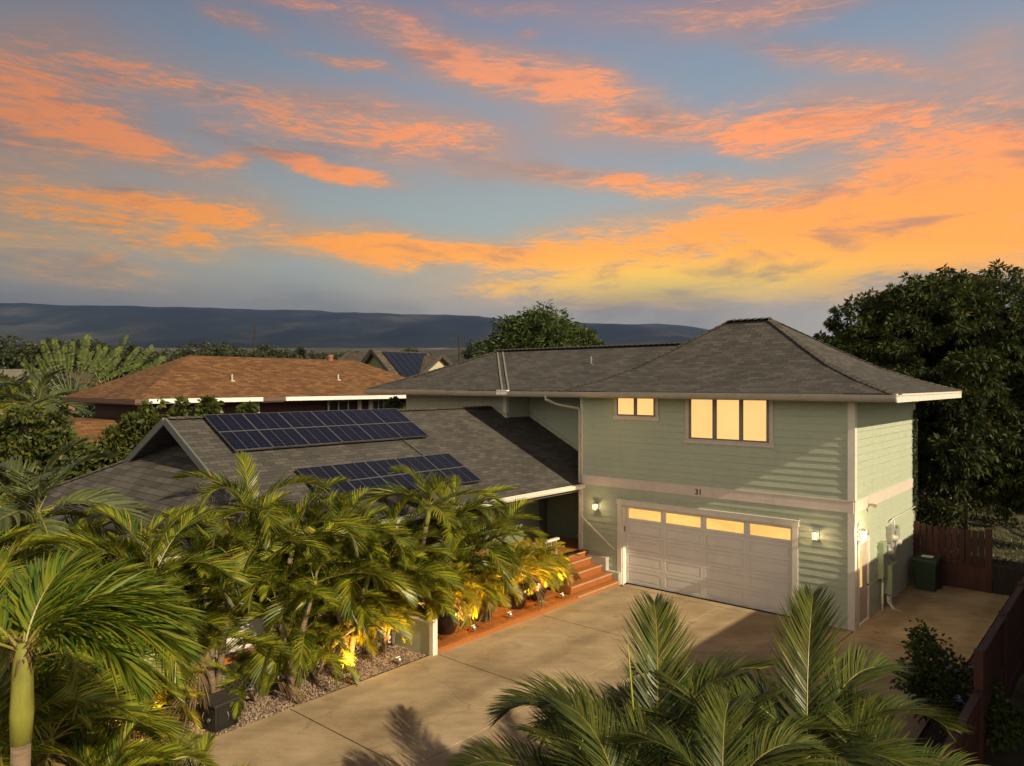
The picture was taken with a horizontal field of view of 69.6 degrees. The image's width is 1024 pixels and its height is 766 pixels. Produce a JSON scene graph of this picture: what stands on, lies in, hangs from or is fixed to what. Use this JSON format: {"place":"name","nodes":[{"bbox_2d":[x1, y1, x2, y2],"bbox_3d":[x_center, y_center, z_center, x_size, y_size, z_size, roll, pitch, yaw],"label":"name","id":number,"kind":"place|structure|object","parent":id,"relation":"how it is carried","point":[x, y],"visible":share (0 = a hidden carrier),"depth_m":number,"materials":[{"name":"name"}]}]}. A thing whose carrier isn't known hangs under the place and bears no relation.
{"place":"outdoors","nodes":[
{"label":"outdoors","id":0,"kind":"place"},
{"bbox_2d":[0,303,707,347],"bbox_3d":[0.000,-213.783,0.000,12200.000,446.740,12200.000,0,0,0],"label":"hills","id":1,"kind":"structure","parent":0,"point":[157,327],"depth_m":3042.55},
{"bbox_2d":[2,655,973,763],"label":"planting soil","id":2,"kind":"structure","parent":0,"point":[931,733],"depth_m":12.54,"materials":[{"name":"soil"}]},
{"bbox_2d":[0,524,83,672],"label":"cane palm","id":3,"kind":"object","parent":2,"relation":"on","point":[21,551],"visible":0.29,"depth_m":11.57,"materials":[{"name":"green plant"}]},
{"bbox_2d":[0,493,90,643],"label":"cane palm","id":4,"kind":"object","parent":2,"relation":"on","point":[23,521],"visible":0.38,"depth_m":13.11,"materials":[{"name":"green plant"}]},
{"bbox_2d":[0,548,136,763],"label":"cane palm","id":5,"kind":"object","parent":2,"relation":"on","point":[39,660],"visible":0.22,"depth_m":8.92,"materials":[{"name":"green plant"}]},
{"bbox_2d":[4,503,149,645],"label":"cane palm","id":6,"kind":"object","parent":2,"relation":"on","point":[96,523],"visible":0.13,"depth_m":14.89,"materials":[{"name":"green plant"}]},
{"bbox_2d":[0,436,154,575],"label":"cane palm","id":7,"kind":"object","parent":2,"relation":"on","point":[37,484],"visible":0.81,"depth_m":13.21,"materials":[{"name":"green plant"}]},
{"bbox_2d":[1,631,185,753],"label":"young cane palm","id":8,"kind":"object","parent":2,"relation":"on","point":[170,690],"visible":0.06,"depth_m":11.32,"materials":[{"name":"green plant"}]},
{"bbox_2d":[1,566,189,747],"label":"cane palm","id":9,"kind":"object","parent":2,"relation":"on","point":[181,684],"visible":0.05,"depth_m":11.45,"materials":[{"name":"green plant"}]},
{"bbox_2d":[0,545,207,765],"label":"foreground plume palm","id":10,"kind":"object","parent":2,"relation":"on","point":[95,616],"visible":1,"depth_m":6.35,"materials":[{"name":"green plant"}]},
{"bbox_2d":[596,681,837,765],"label":"foreground cane palm","id":11,"kind":"object","parent":2,"relation":"on","point":[719,708],"visible":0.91,"depth_m":7.43,"materials":[{"name":"green plant"}]},
{"bbox_2d":[608,655,869,765],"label":"foreground cane palm","id":12,"kind":"object","parent":2,"relation":"on","point":[806,761],"visible":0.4,"depth_m":8.24,"materials":[{"name":"green plant"}]},
{"bbox_2d":[654,582,976,765],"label":"foreground cane palm","id":13,"kind":"object","parent":2,"relation":"on","point":[808,608],"visible":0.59,"depth_m":8.69,"materials":[{"name":"green plant"}]},
{"bbox_2d":[789,675,987,765],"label":"foreground cane palm","id":14,"kind":"object","parent":2,"relation":"on","point":[853,722],"visible":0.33,"depth_m":8.34,"materials":[{"name":"green plant"}]},
{"bbox_2d":[889,618,1023,754],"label":"flowering bush","id":15,"kind":"object","parent":2,"relation":"on","point":[930,681],"visible":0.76,"depth_m":12.81,"materials":[{"name":"plant"}]},
{"bbox_2d":[0,0,1023,336],"label":"sky","id":16,"kind":"structure","parent":0,"point":[705,164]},
{"bbox_2d":[1,497,1023,765],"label":"yard soil","id":17,"kind":"structure","parent":0,"point":[1005,757],"depth_m":20.67,"materials":[{"name":"brown soil"}]},
{"bbox_2d":[0,375,66,411],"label":"garden palm","id":18,"kind":"object","parent":17,"relation":"on","point":[6,406],"visible":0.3,"depth_m":33.83,"materials":[{"name":"green plant"}]},
{"bbox_2d":[0,370,92,418],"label":"garden palm","id":19,"kind":"object","parent":17,"relation":"on","point":[40,384],"visible":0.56,"depth_m":31.03,"materials":[{"name":"green plant"}]},
{"bbox_2d":[0,402,99,575],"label":"leafy shrub","id":20,"kind":"object","parent":17,"relation":"on","point":[42,442],"visible":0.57,"depth_m":20.21,"materials":[{"name":"green plant"}]},
{"bbox_2d":[20,333,140,417],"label":"travellers palm","id":21,"kind":"object","parent":17,"relation":"on","point":[66,362],"visible":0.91,"depth_m":34.15,"materials":[{"name":"green plant"}]},
{"bbox_2d":[3,707,164,765],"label":"young cane palm","id":22,"kind":"object","parent":17,"relation":"on","point":[114,730],"visible":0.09,"depth_m":10.13,"materials":[{"name":"green plant"}]},
{"bbox_2d":[0,630,195,765],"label":"cane palm","id":23,"kind":"object","parent":17,"relation":"on","point":[122,708],"visible":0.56,"depth_m":8.97,"materials":[{"name":"green plant"}]},
{"bbox_2d":[2,704,222,765],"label":"young cane palm","id":24,"kind":"object","parent":17,"relation":"on","point":[138,751],"visible":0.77,"depth_m":9.06,"materials":[{"name":"green plant"}]},
{"bbox_2d":[80,334,166,398],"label":"travellers palm","id":25,"kind":"object","parent":17,"relation":"on","point":[140,357],"visible":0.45,"depth_m":37.25,"materials":[{"name":"green plant"}]},
{"bbox_2d":[83,395,195,470],"bbox_3d":[-11.088,2.469,21.710,3.775,4.239,1.951,0,0,0],"label":"leafy shrub","id":26,"kind":"object","parent":17,"relation":"on","point":[131,434],"visible":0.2,"depth_m":21.49,"materials":[{"name":"green plant"}]},
{"bbox_2d":[121,729,254,765],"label":"young cane palm","id":27,"kind":"object","parent":17,"relation":"on","point":[204,742],"visible":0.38,"depth_m":10.31,"materials":[{"name":"green plant"}]},
{"bbox_2d":[194,394,224,415],"bbox_3d":[-8.880,2.154,21.582,1.006,3.652,1.046,0,0,0],"label":"leafy shrub","id":28,"kind":"object","parent":17,"relation":"on","point":[204,406],"visible":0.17,"depth_m":21.45,"materials":[{"name":"green plant"}]},
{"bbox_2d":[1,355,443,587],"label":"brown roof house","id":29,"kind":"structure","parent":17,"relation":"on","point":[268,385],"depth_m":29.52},
{"bbox_2d":[327,401,348,410],"bbox_3d":[-7.591,1.090,32.197,0.050,0.620,1.100,0,0,41],"label":"window","id":30,"kind":"structure","parent":29,"relation":"in","point":[331,405],"depth_m":32.13,"materials":[{"name":"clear glass"}]},
{"bbox_2d":[235,401,260,413],"bbox_3d":[-7.821,2.235,21.904,0.903,3.490,0.871,0,0,0],"label":"leafy shrub","id":31,"kind":"object","parent":17,"relation":"on","point":[247,407],"visible":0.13,"depth_m":21.77,"materials":[{"name":"green plant"}]},
{"bbox_2d":[96,643,424,759],"bbox_3d":[-4.402,6.025,13.935,1.730,0.001,6.798,0,0,41],"label":"gravel base","id":32,"kind":"object","parent":17,"relation":"on","point":[318,695],"visible":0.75,"depth_m":14.48,"materials":[{"name":"gravel"}]},
{"bbox_2d":[15,502,251,734],"bbox_3d":[-6.312,4.054,12.436,4.021,3.966,3.972,0,0,0],"label":"cane palm","id":33,"kind":"object","parent":32,"relation":"on","point":[151,556],"visible":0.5,"depth_m":12.42,"materials":[{"name":"green plant"}]},
{"bbox_2d":[7,532,266,738],"bbox_3d":[-6.493,4.255,12.350,3.628,3.561,3.754,0,0,20],"label":"cane palm","id":34,"kind":"object","parent":32,"relation":"on","point":[225,595],"visible":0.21,"depth_m":12.21,"materials":[{"name":"green plant"}]},
{"bbox_2d":[86,657,206,756],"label":"young cane palm","id":35,"kind":"object","parent":32,"relation":"on","point":[195,720],"visible":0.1,"depth_m":12.34,"materials":[{"name":"green plant"}]},
{"bbox_2d":[87,678,205,744],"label":"young cane palm","id":36,"kind":"object","parent":32,"relation":"on","point":[168,698],"visible":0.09,"depth_m":12.47,"materials":[{"name":"green plant"}]},
{"bbox_2d":[114,591,298,731],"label":"young cane palm","id":37,"kind":"object","parent":32,"relation":"on","point":[220,620],"visible":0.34,"depth_m":13.17,"materials":[{"name":"green plant"}]},
{"bbox_2d":[99,490,331,693],"bbox_3d":[-5.225,4.072,13.435,4.086,3.928,3.577,0,0,0],"label":"cane palm","id":38,"kind":"object","parent":32,"relation":"on","point":[228,537],"visible":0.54,"depth_m":13.37,"materials":[{"name":"green plant"}]},
{"bbox_2d":[198,690,239,732],"bbox_3d":[-5.150,5.765,12.909,0.553,0.470,0.558,0,0,33],"label":"black cabinet","id":39,"kind":"object","parent":32,"relation":"on","point":[218,717],"visible":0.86,"depth_m":12.76,"materials":[{"name":"metal"}]},
{"bbox_2d":[196,649,315,721],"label":"young cane palm","id":40,"kind":"object","parent":32,"relation":"on","point":[242,674],"visible":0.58,"depth_m":13.64,"materials":[{"name":"green plant"}]},
{"bbox_2d":[169,450,390,687],"bbox_3d":[-4.478,3.704,14.600,3.996,4.662,3.348,0,0,-29],"label":"cane palm","id":41,"kind":"object","parent":32,"relation":"on","point":[243,500],"visible":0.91,"depth_m":14.34,"materials":[{"name":"green plant"}]},
{"bbox_2d":[180,515,409,696],"bbox_3d":[-4.162,4.311,14.040,3.559,3.453,3.827,0,0,43],"label":"cane palm","id":42,"kind":"object","parent":32,"relation":"on","point":[310,565],"visible":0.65,"depth_m":13.95,"materials":[{"name":"green plant"}]},
{"bbox_2d":[214,582,386,688],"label":"young cane palm","id":43,"kind":"object","parent":32,"relation":"on","point":[289,616],"visible":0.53,"depth_m":13.94,"materials":[{"name":"green plant"}]},
{"bbox_2d":[220,485,417,673],"bbox_3d":[-4.384,4.085,15.527,4.078,3.901,3.969,0,0,-35],"label":"cane palm","id":44,"kind":"object","parent":32,"relation":"on","point":[266,556],"visible":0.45,"depth_m":15.10,"materials":[{"name":"green plant"}]},
{"bbox_2d":[267,616,378,689],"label":"young cane palm","id":45,"kind":"object","parent":32,"relation":"on","point":[322,642],"visible":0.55,"depth_m":14.64,"materials":[{"name":"green plant"}]},
{"bbox_2d":[247,506,455,673],"bbox_3d":[-3.467,4.279,15.372,3.825,3.516,3.592,0,0,-27],"label":"cane palm","id":46,"kind":"object","parent":32,"relation":"on","point":[351,603],"visible":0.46,"depth_m":14.96,"materials":[{"name":"green plant"}]},
{"bbox_2d":[313,603,403,664],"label":"young cane palm","id":47,"kind":"object","parent":32,"relation":"on","point":[371,644],"visible":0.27,"depth_m":15.12,"materials":[{"name":"green plant"}]},
{"bbox_2d":[291,555,430,668],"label":"young cane palm","id":48,"kind":"object","parent":32,"relation":"on","point":[365,619],"visible":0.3,"depth_m":15.19,"materials":[{"name":"green plant"}]},
{"bbox_2d":[282,519,464,655],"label":"cane palm","id":49,"kind":"object","parent":32,"relation":"on","point":[396,561],"visible":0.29,"depth_m":15.89,"materials":[{"name":"green plant"}]},
{"bbox_2d":[359,590,427,653],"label":"young cane palm","id":50,"kind":"object","parent":32,"relation":"on","point":[403,603],"visible":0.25,"depth_m":16.32,"materials":[{"name":"green plant"}]},
{"bbox_2d":[360,543,460,646],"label":"young cane palm","id":51,"kind":"object","parent":32,"relation":"on","point":[423,584],"visible":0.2,"depth_m":16.21,"materials":[{"name":"green plant"}]},
{"bbox_2d":[382,396,404,408],"bbox_3d":[-4.876,2.049,30.211,0.967,3.062,0.860,0,0,0],"label":"leafy shrub","id":52,"kind":"object","parent":17,"relation":"on","point":[394,402],"visible":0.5,"depth_m":30.06,"materials":[{"name":"green plant"}]},
{"bbox_2d":[395,614,437,655],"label":"garden wall","id":53,"kind":"structure","parent":17,"relation":"on","point":[425,637],"depth_m":16.40,"materials":[{"name":"beige"}]},
{"bbox_2d":[332,464,508,614],"bbox_3d":[-2.283,3.938,16.914,3.967,4.197,3.284,0,0,27],"label":"cane palm","id":54,"kind":"object","parent":17,"relation":"on","point":[427,507],"visible":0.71,"depth_m":16.62,"materials":[{"name":"green plant"}]},
{"bbox_2d":[373,476,519,615],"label":"cane palm","id":55,"kind":"object","parent":17,"relation":"on","point":[448,539],"visible":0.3,"depth_m":17.79,"materials":[{"name":"green plant"}]},
{"bbox_2d":[387,474,542,609],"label":"cane palm","id":56,"kind":"object","parent":17,"relation":"on","point":[482,530],"visible":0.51,"depth_m":17.79,"materials":[{"name":"green plant"}]},
{"bbox_2d":[0,317,963,714],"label":"two storey house","id":57,"kind":"structure","parent":17,"relation":"on","point":[696,467],"depth_m":20.33,"materials":[{"name":"green"}]},
{"bbox_2d":[203,408,428,450],"bbox_3d":[-5.015,1.191,20.031,1.528,0.815,6.219,0,0,41],"label":"solar array","id":58,"kind":"object","parent":57,"relation":"on","point":[248,431],"visible":1,"depth_m":19.56,"materials":[{"name":"blue glass"}]},
{"bbox_2d":[295,453,480,503],"bbox_3d":[-2.986,2.370,18.887,1.318,0.707,5.038,0,0,41],"label":"solar array","id":59,"kind":"object","parent":57,"relation":"on","point":[369,474],"visible":0.67,"depth_m":18.71,"materials":[{"name":"blue glass"}]},
{"bbox_2d":[451,550,526,627],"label":"potted palm","id":60,"kind":"object","parent":57,"relation":"on","point":[490,603],"visible":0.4,"depth_m":17.70,"materials":[{"name":"green plant"}]},
{"bbox_2d":[612,398,659,420],"bbox_3d":[3.651,0.780,21.726,1.600,0.640,0.075,0,0,41],"label":"window frame","id":61,"kind":"structure","parent":57,"relation":"in","point":[624,408],"depth_m":21.71,"materials":[{"name":"yellow glass"}]},
{"bbox_2d":[626,506,790,616],"bbox_3d":[5.362,4.850,20.576,5.020,2.360,0.080,0,0,41],"label":"garage door","id":62,"kind":"structure","parent":57,"relation":"in","point":[746,564],"depth_m":20.40,"materials":[{"name":"paint"}]},
{"bbox_2d":[683,399,774,447],"bbox_3d":[5.809,1.070,19.865,2.580,1.220,0.075,0,0,41],"label":"window frame","id":63,"kind":"structure","parent":57,"relation":"in","point":[749,423],"depth_m":19.82,"materials":[{"name":"yellow glass"}]},
{"bbox_2d":[860,542,868,622],"bbox_3d":[8.742,4.945,18.295,0.082,1.950,0.760,0,0,41],"label":"side door","id":64,"kind":"structure","parent":57,"relation":"in","point":[863,547],"depth_m":18.35,"materials":[{"name":"paint"}]},
{"bbox_2d":[878,506,915,610],"bbox_3d":[11.031,4.873,20.626,0.464,2.340,3.900,0,0,41],"label":"electric meter station","id":65,"kind":"object","parent":57,"relation":"attached to","point":[888,548],"visible":0.99,"depth_m":19.58,"materials":[{"name":"metal"}]},
{"bbox_2d":[911,410,918,520],"bbox_3d":[12.128,3.413,22.180,0.157,5.233,0.444,0,0,42],"label":"creeper vine","id":66,"kind":"object","parent":57,"relation":"attached to","point":[915,451],"visible":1,"depth_m":22.18,"materials":[{"name":"green plant"}]},
{"bbox_2d":[421,497,549,597],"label":"cane palm","id":67,"kind":"object","parent":17,"relation":"on","point":[513,511],"visible":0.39,"depth_m":18.59,"materials":[{"name":"green plant"}]},
{"bbox_2d":[812,258,1023,517],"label":"mango tree","id":68,"kind":"object","parent":17,"relation":"on","point":[958,330],"visible":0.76,"depth_m":25.36,"materials":[{"name":"green plant"}]},
{"bbox_2d":[916,492,971,533],"bbox_3d":[17.139,5.362,30.073,2.916,1.923,2.967,0,0,0],"label":"garden bush","id":69,"kind":"object","parent":17,"relation":"on","point":[952,511],"visible":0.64,"depth_m":29.68,"materials":[{"name":"green plant"}]},
{"bbox_2d":[913,521,991,592],"bbox_3d":[12.915,5.130,21.650,2.020,1.900,0.105,0,0,41],"label":"back fence","id":70,"kind":"object","parent":17,"relation":"on","point":[967,573],"visible":0.7,"depth_m":21.48,"materials":[{"name":"red wood"}]},
{"bbox_2d":[917,449,991,516],"bbox_3d":[19.282,4.117,34.870,7.579,4.866,6.745,0,0,0],"label":"garden bush","id":71,"kind":"object","parent":17,"relation":"on","point":[943,494],"visible":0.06,"depth_m":32.80,"materials":[{"name":"green plant"}]},
{"bbox_2d":[933,577,1023,765],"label":"side fence","id":72,"kind":"object","parent":17,"relation":"on","point":[998,651],"visible":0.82,"depth_m":12.31,"materials":[{"name":"red wood"}]},
{"bbox_2d":[993,564,1023,596],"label":"gate","id":73,"kind":"structure","parent":72,"relation":"attached to","point":[1010,577],"depth_m":20.79,"materials":[{"name":"brown wood"}]},
{"bbox_2d":[956,473,1023,528],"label":"garden bush","id":74,"kind":"object","parent":17,"relation":"on","point":[983,519],"visible":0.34,"depth_m":31.16,"materials":[{"name":"green plant"}]},
{"bbox_2d":[964,502,1023,560],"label":"hammock","id":75,"kind":"object","parent":17,"relation":"on","point":[966,506],"visible":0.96,"depth_m":24.50,"materials":[{"name":"fabric"}]},
{"bbox_2d":[2,348,1023,490],"bbox_3d":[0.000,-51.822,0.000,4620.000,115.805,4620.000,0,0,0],"label":"ground","id":76,"kind":"structure","parent":0,"point":[451,354],"depth_m":1386.58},
{"bbox_2d":[0,334,42,368],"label":"skyline tree","id":77,"kind":"object","parent":76,"relation":"on","point":[6,360],"visible":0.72,"depth_m":69.26,"materials":[{"name":"green plant"}]},
{"bbox_2d":[0,368,90,416],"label":"grey roof house","id":78,"kind":"structure","parent":76,"relation":"on","point":[14,372],"depth_m":58.95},
{"bbox_2d":[16,337,87,376],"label":"skyline tree","id":79,"kind":"object","parent":76,"relation":"on","point":[36,349],"visible":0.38,"depth_m":65.04,"materials":[{"name":"green plant"}]},
{"bbox_2d":[0,369,114,416],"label":"shade tree","id":80,"kind":"object","parent":76,"relation":"on","point":[89,406],"visible":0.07,"depth_m":42.39,"materials":[{"name":"green plant"}]},
{"bbox_2d":[64,337,113,385],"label":"skyline tree","id":81,"kind":"object","parent":76,"relation":"on","point":[91,345],"visible":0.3,"depth_m":89.54,"materials":[{"name":"green plant"}]},
{"bbox_2d":[91,341,162,383],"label":"skyline tree","id":82,"kind":"object","parent":76,"relation":"on","point":[125,353],"visible":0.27,"depth_m":61.26,"materials":[{"name":"green plant"}]},
{"bbox_2d":[145,347,186,363],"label":"skyline tree","id":83,"kind":"object","parent":76,"relation":"on","point":[177,355],"visible":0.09,"depth_m":94.93,"materials":[{"name":"green plant"}]},
{"bbox_2d":[169,339,219,359],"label":"skyline tree","id":84,"kind":"object","parent":76,"relation":"on","point":[204,348],"visible":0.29,"depth_m":98.66,"materials":[{"name":"green plant"}]},
{"bbox_2d":[200,340,245,356],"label":"skyline tree","id":85,"kind":"object","parent":76,"relation":"on","point":[222,351],"visible":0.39,"depth_m":97.31,"materials":[{"name":"green plant"}]},
{"bbox_2d":[251,344,282,357],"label":"skyline tree","id":86,"kind":"object","parent":76,"relation":"on","point":[271,352],"visible":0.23,"depth_m":105.08,"materials":[{"name":"green plant"}]},
{"bbox_2d":[271,347,302,358],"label":"skyline tree","id":87,"kind":"object","parent":76,"relation":"on","point":[287,353],"visible":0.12,"depth_m":98.64,"materials":[{"name":"green plant"}]},
{"bbox_2d":[338,352,366,361],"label":"dark roof house","id":88,"kind":"structure","parent":76,"relation":"on","point":[358,356],"depth_m":71.80,"materials":[{"name":"grey"}]},
{"bbox_2d":[361,349,448,390],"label":"dark roof house","id":89,"kind":"structure","parent":76,"relation":"on","point":[405,364],"depth_m":60.46,"materials":[{"name":"blue glass"}]},
{"bbox_2d":[420,354,457,390],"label":"dark roof house","id":90,"kind":"structure","parent":76,"relation":"on","point":[430,362],"depth_m":62.26,"materials":[{"name":"grey"}]},
{"bbox_2d":[459,338,484,360],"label":"skyline tree","id":91,"kind":"object","parent":76,"relation":"on","point":[470,352],"visible":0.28,"depth_m":89.51,"materials":[{"name":"green plant"}]},
{"bbox_2d":[466,299,605,391],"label":"mango tree","id":92,"kind":"object","parent":76,"relation":"on","point":[540,327],"visible":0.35,"depth_m":45.34,"materials":[{"name":"green plant"}]},
{"bbox_2d":[153,581,1009,765],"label":"driveway","id":93,"kind":"structure","parent":0,"point":[429,710],"depth_m":15.28,"materials":[{"name":"concrete"}]},
{"bbox_2d":[438,550,621,653],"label":"wooden deck","id":94,"kind":"structure","parent":93,"relation":"on","point":[597,575],"depth_m":20.09,"materials":[{"name":"wood"}]},
{"bbox_2d":[436,608,458,634],"bbox_3d":[-1.568,5.625,17.366,0.638,0.510,0.638,0,0,0],"label":"plant pot","id":95,"kind":"object","parent":94,"relation":"on","point":[446,626],"visible":0.41,"depth_m":17.10,"materials":[{"name":"ceramic"}]},
{"bbox_2d":[397,562,493,630],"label":"potted palm","id":96,"kind":"object","parent":95,"relation":"in","point":[435,607],"visible":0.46,"depth_m":16.77,"materials":[{"name":"green plant"}]},
{"bbox_2d":[404,548,511,630],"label":"deck palm","id":97,"kind":"object","parent":94,"relation":"on","point":[493,596],"visible":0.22,"depth_m":17.49,"materials":[{"name":"green plant"}]},
{"bbox_2d":[507,585,526,609],"bbox_3d":[0.112,5.625,19.283,0.580,0.510,0.580,0,0,0],"label":"plant pot","id":98,"kind":"object","parent":94,"relation":"on","point":[512,601],"visible":0.52,"depth_m":19.08,"materials":[{"name":"ceramic"}]},
{"bbox_2d":[481,540,563,610],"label":"potted palm","id":99,"kind":"object","parent":98,"relation":"in","point":[526,559],"visible":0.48,"depth_m":19.04,"materials":[{"name":"green plant"}]},
{"bbox_2d":[527,578,546,600],"bbox_3d":[0.687,5.625,20.041,0.551,0.510,0.551,0,0,0],"label":"plant pot","id":100,"kind":"object","parent":94,"relation":"on","point":[534,597],"visible":0.31,"depth_m":19.84,"materials":[{"name":"ceramic"}]},
{"bbox_2d":[510,537,572,588],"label":"potted palm","id":101,"kind":"object","parent":100,"relation":"in","point":[547,553],"visible":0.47,"depth_m":19.83,"materials":[{"name":"green plant"}]},
{"bbox_2d":[519,556,569,596],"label":"deck palm","id":102,"kind":"object","parent":94,"relation":"on","point":[551,578],"visible":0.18,"depth_m":19.90,"materials":[{"name":"green plant"}]},
{"bbox_2d":[446,688,674,765],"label":"foreground cane palm","id":103,"kind":"object","parent":93,"relation":"on","point":[489,751],"visible":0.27,"depth_m":8.25,"materials":[{"name":"green plant"}]},
{"bbox_2d":[508,683,733,765],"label":"foreground cane palm","id":104,"kind":"object","parent":93,"relation":"on","point":[597,755],"visible":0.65,"depth_m":7.84,"materials":[{"name":"green plant"}]},
{"bbox_2d":[485,590,798,765],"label":"foreground cane palm","id":105,"kind":"object","parent":93,"relation":"on","point":[661,612],"visible":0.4,"depth_m":8.71,"materials":[{"name":"green plant"}]},
{"bbox_2d":[912,552,942,591],"bbox_3d":[12.099,5.551,21.455,0.660,1.058,0.821,0,0,41],"label":"wheelie bin","id":106,"kind":"object","parent":93,"relation":"on","point":[927,566],"visible":0.99,"depth_m":21.23,"materials":[{"name":"plastic"}]},
{"bbox_2d":[920,524,1023,586],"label":"grass","id":107,"kind":"structure","parent":0,"point":[1007,547],"depth_m":26.92,"materials":[{"name":"green plant"}]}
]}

